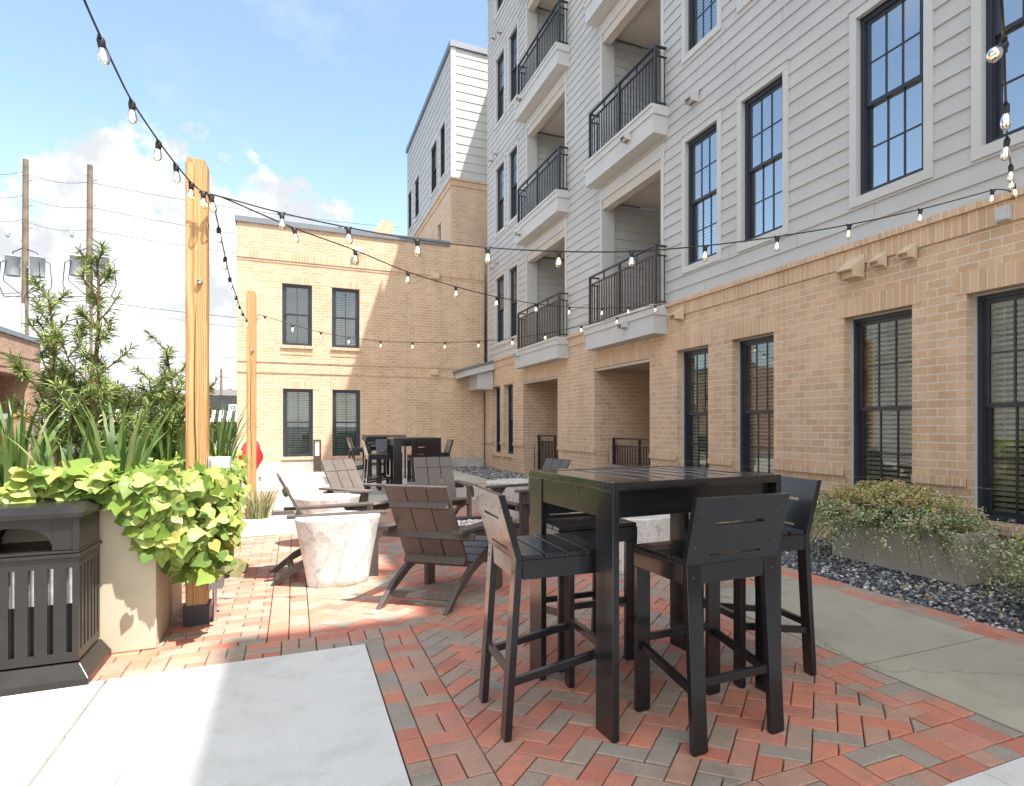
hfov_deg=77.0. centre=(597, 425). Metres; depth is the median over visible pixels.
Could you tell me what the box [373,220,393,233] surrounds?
brick parapet
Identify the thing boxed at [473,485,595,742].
bar stool
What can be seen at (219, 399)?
shop row
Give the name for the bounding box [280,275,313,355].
window
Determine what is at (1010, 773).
concrete slab
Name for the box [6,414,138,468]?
iris clump
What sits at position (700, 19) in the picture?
window
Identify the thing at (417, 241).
string light
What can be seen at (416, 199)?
window
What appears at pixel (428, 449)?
bar stool
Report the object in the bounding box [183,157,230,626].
wooden post
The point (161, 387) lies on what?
podocarpus shrub
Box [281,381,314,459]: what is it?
window
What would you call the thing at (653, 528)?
marble side table
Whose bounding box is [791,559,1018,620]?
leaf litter
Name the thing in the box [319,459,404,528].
adirondack chair
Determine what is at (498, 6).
window
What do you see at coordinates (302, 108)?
sky
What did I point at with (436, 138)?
window
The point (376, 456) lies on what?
bar stool
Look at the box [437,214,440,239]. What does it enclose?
window
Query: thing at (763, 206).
window
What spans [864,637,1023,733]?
concrete walk
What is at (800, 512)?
bar stool
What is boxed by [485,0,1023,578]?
apartment building
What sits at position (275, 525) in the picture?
planter
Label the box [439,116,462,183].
window
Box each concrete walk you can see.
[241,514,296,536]
[242,480,279,492]
[246,472,281,480]
[273,484,486,511]
[277,474,489,490]
[281,468,465,479]
[571,512,795,580]
[704,579,985,665]
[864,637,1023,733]
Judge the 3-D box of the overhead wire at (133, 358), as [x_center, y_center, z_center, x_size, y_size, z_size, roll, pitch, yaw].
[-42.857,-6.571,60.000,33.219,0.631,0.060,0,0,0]
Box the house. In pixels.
[209,390,236,395]
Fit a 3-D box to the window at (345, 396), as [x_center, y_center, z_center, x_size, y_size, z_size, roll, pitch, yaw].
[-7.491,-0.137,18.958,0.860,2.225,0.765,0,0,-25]
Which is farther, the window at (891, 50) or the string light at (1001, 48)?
the window at (891, 50)
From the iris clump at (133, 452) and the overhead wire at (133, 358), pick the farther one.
the overhead wire at (133, 358)
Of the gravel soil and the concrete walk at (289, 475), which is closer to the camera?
the gravel soil
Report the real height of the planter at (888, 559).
0.420 m
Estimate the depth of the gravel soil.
4.88 m
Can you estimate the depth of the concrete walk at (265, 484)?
13.79 m
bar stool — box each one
[346,437,371,466]
[349,437,370,478]
[361,440,391,483]
[367,442,385,476]
[376,439,386,490]
[407,441,438,484]
[427,439,453,483]
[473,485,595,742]
[527,473,636,672]
[634,492,789,756]
[702,476,821,688]
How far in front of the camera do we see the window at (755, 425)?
8.84 m
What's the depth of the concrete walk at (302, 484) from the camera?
14.51 m
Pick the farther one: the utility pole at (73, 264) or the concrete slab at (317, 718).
the utility pole at (73, 264)
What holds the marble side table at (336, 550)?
on the brick paving
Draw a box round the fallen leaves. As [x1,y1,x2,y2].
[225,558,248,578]
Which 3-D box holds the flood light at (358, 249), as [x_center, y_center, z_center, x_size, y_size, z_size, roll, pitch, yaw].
[-7.027,-5.117,18.713,0.220,0.180,0.166,0,0,-25]
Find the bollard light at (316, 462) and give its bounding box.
[313,440,320,471]
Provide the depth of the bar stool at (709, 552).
2.67 m
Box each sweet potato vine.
[0,454,247,588]
[148,447,250,508]
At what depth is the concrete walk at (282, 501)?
11.65 m
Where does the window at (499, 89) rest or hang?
in the apartment building at (891, 348)
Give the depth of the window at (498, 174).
19.18 m
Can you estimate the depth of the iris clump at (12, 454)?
3.58 m
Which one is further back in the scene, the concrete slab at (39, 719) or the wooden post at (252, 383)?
the wooden post at (252, 383)
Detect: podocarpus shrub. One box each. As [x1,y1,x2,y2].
[0,272,117,466]
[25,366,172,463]
[36,237,153,452]
[107,363,184,456]
[131,329,220,456]
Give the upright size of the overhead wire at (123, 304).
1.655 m
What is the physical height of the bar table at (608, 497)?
1.069 m
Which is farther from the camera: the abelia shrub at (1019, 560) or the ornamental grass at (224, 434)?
the ornamental grass at (224, 434)
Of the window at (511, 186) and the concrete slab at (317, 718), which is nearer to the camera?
the concrete slab at (317, 718)
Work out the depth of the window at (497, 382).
19.61 m
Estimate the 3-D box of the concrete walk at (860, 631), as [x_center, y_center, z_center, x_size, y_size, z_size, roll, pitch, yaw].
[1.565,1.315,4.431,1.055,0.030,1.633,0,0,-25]
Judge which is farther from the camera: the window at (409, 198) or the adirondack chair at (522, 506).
the window at (409, 198)
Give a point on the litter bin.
(49, 613)
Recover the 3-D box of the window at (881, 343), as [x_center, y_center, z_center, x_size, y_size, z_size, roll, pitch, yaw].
[3.255,-0.230,6.833,0.850,2.330,1.065,0,0,-25]
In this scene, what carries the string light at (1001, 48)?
hanging from the apartment building at (891, 348)
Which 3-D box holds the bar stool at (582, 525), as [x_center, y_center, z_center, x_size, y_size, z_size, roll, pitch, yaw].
[-0.095,0.793,3.667,0.478,1.016,0.493,0,0,-25]
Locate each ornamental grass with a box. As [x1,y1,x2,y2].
[178,418,247,446]
[244,480,286,519]
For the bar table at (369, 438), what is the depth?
15.57 m
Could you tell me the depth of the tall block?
22.26 m
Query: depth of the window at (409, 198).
29.96 m
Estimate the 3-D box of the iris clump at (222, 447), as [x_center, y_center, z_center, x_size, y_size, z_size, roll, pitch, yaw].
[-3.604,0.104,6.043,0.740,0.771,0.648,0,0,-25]
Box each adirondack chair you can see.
[269,473,385,585]
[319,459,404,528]
[375,484,512,615]
[407,456,477,515]
[485,458,570,535]
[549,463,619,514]
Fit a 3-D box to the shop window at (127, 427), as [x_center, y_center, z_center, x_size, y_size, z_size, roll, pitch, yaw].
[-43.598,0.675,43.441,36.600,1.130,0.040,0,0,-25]
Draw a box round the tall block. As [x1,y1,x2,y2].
[406,39,564,462]
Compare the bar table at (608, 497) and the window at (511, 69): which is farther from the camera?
the window at (511, 69)
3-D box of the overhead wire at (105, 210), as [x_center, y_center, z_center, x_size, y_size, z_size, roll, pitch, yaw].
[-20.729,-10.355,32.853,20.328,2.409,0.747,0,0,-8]
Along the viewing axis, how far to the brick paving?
3.06 m
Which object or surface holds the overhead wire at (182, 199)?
attached to the utility pole at (73, 264)
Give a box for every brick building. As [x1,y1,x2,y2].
[0,326,40,464]
[235,215,483,474]
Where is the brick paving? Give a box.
[91,483,1023,785]
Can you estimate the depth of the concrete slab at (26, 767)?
2.44 m
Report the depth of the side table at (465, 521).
6.29 m
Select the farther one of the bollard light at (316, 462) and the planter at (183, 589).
the bollard light at (316, 462)
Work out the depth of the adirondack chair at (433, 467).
8.39 m
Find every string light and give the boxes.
[83,0,211,208]
[207,193,258,326]
[212,189,1014,267]
[215,194,662,315]
[257,305,659,348]
[986,0,1018,200]
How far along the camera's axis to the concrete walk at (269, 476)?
16.22 m
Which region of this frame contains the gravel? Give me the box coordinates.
[453,466,1023,633]
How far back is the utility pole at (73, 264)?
31.92 m
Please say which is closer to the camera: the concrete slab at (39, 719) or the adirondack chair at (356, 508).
the concrete slab at (39, 719)
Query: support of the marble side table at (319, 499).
on the brick paving
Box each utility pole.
[0,158,51,335]
[62,164,116,384]
[213,368,228,394]
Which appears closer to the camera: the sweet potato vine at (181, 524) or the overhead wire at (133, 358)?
the sweet potato vine at (181, 524)
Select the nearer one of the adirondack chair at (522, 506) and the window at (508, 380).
the adirondack chair at (522, 506)
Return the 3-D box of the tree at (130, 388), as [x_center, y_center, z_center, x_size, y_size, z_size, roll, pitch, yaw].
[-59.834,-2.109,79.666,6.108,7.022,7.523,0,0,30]
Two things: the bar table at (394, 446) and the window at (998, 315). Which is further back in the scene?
the bar table at (394, 446)
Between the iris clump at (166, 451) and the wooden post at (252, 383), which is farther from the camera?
the wooden post at (252, 383)
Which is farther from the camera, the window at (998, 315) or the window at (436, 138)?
the window at (436, 138)
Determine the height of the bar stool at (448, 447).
1.016 m
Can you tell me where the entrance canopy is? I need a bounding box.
[453,360,494,390]
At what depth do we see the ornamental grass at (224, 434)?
7.45 m
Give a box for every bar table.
[362,434,405,477]
[387,437,440,483]
[530,465,780,743]
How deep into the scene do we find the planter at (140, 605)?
3.65 m
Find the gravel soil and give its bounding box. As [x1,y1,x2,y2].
[787,546,1023,634]
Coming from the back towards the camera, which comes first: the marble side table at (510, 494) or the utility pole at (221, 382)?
the utility pole at (221, 382)
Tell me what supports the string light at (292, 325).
hanging from the wooden post at (252, 383)
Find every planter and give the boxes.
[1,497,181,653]
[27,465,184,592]
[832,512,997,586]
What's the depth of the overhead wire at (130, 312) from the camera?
32.29 m
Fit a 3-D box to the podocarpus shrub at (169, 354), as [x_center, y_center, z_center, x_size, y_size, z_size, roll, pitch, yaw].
[-3.774,-0.193,5.740,0.604,1.331,0.657,0,0,40]
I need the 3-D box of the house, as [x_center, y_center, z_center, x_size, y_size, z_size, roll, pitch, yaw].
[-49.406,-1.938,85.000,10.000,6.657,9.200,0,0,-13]
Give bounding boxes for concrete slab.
[0,680,103,753]
[0,744,56,785]
[31,644,410,785]
[944,757,1023,785]
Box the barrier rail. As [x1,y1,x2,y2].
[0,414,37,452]
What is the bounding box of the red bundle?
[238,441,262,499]
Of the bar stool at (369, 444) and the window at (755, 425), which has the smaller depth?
the window at (755, 425)
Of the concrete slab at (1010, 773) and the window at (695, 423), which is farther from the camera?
the window at (695, 423)
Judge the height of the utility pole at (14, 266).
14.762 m
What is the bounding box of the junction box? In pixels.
[994,204,1011,222]
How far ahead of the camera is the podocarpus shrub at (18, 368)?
4.05 m
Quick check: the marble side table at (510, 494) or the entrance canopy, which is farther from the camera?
the entrance canopy
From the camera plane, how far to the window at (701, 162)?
9.66 m
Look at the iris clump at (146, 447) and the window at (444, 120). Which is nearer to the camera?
the iris clump at (146, 447)
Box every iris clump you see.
[0,378,87,492]
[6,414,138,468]
[45,377,181,485]
[108,415,170,460]
[122,400,210,467]
[209,400,258,467]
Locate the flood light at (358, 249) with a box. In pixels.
[354,247,361,253]
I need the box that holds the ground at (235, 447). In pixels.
[45,443,484,486]
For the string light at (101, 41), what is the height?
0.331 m
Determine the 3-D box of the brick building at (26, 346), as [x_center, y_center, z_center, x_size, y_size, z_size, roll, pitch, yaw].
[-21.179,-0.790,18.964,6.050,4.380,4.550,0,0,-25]
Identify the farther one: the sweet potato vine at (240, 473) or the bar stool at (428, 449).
the bar stool at (428, 449)
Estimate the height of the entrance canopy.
0.890 m
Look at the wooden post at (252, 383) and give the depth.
9.24 m
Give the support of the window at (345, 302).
in the brick building at (331, 392)
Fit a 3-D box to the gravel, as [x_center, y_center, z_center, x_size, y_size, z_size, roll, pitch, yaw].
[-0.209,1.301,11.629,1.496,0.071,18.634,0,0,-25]
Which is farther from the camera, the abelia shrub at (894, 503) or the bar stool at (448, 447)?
the bar stool at (448, 447)
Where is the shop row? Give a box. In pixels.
[40,392,236,442]
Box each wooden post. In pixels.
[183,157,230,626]
[247,291,256,514]
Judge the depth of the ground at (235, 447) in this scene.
38.38 m
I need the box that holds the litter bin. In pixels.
[0,499,111,696]
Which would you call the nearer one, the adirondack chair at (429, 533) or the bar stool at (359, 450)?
the adirondack chair at (429, 533)
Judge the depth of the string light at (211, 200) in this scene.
5.17 m
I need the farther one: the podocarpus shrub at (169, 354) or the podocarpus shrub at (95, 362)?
the podocarpus shrub at (169, 354)
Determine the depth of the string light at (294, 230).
5.93 m
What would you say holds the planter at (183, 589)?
on the brick paving
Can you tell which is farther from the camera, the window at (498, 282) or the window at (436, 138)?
the window at (436, 138)
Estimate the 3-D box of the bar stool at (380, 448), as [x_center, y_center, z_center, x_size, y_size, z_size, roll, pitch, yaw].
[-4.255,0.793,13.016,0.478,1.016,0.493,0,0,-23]
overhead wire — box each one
[0,171,397,227]
[0,195,235,233]
[0,291,236,317]
[2,219,235,252]
[11,295,232,326]
[40,356,235,358]
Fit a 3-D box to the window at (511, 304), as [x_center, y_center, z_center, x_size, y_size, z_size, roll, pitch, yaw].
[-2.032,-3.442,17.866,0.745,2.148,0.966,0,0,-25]
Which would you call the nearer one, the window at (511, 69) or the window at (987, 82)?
the window at (987, 82)
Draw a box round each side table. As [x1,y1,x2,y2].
[292,493,359,513]
[294,511,379,587]
[456,515,519,561]
[486,478,528,520]
[619,514,669,574]
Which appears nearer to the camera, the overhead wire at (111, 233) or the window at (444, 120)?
the window at (444, 120)
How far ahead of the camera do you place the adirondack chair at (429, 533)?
4.63 m
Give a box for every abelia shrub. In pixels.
[781,477,1023,589]
[958,526,1023,613]
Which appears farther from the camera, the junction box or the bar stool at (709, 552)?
the junction box
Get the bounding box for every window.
[40,427,236,440]
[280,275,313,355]
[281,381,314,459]
[330,280,360,357]
[331,382,361,458]
[407,186,418,234]
[414,170,435,222]
[430,134,444,198]
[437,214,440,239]
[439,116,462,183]
[490,379,512,455]
[494,0,520,21]
[494,41,515,129]
[494,155,515,238]
[494,269,515,346]
[502,376,513,457]
[507,16,518,110]
[507,138,518,226]
[507,259,518,341]
[673,330,747,467]
[680,108,729,274]
[681,0,725,64]
[727,314,778,473]
[735,58,796,252]
[736,0,782,16]
[836,282,920,516]
[847,0,933,208]
[955,258,1023,537]
[971,0,1023,161]
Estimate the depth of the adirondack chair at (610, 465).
6.86 m
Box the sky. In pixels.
[0,0,487,393]
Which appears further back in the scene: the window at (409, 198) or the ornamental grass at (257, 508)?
the window at (409, 198)
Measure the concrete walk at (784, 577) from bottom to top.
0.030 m
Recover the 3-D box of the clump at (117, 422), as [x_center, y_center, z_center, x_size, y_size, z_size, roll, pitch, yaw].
[-3.380,0.030,4.324,0.904,0.888,0.655,0,0,-25]

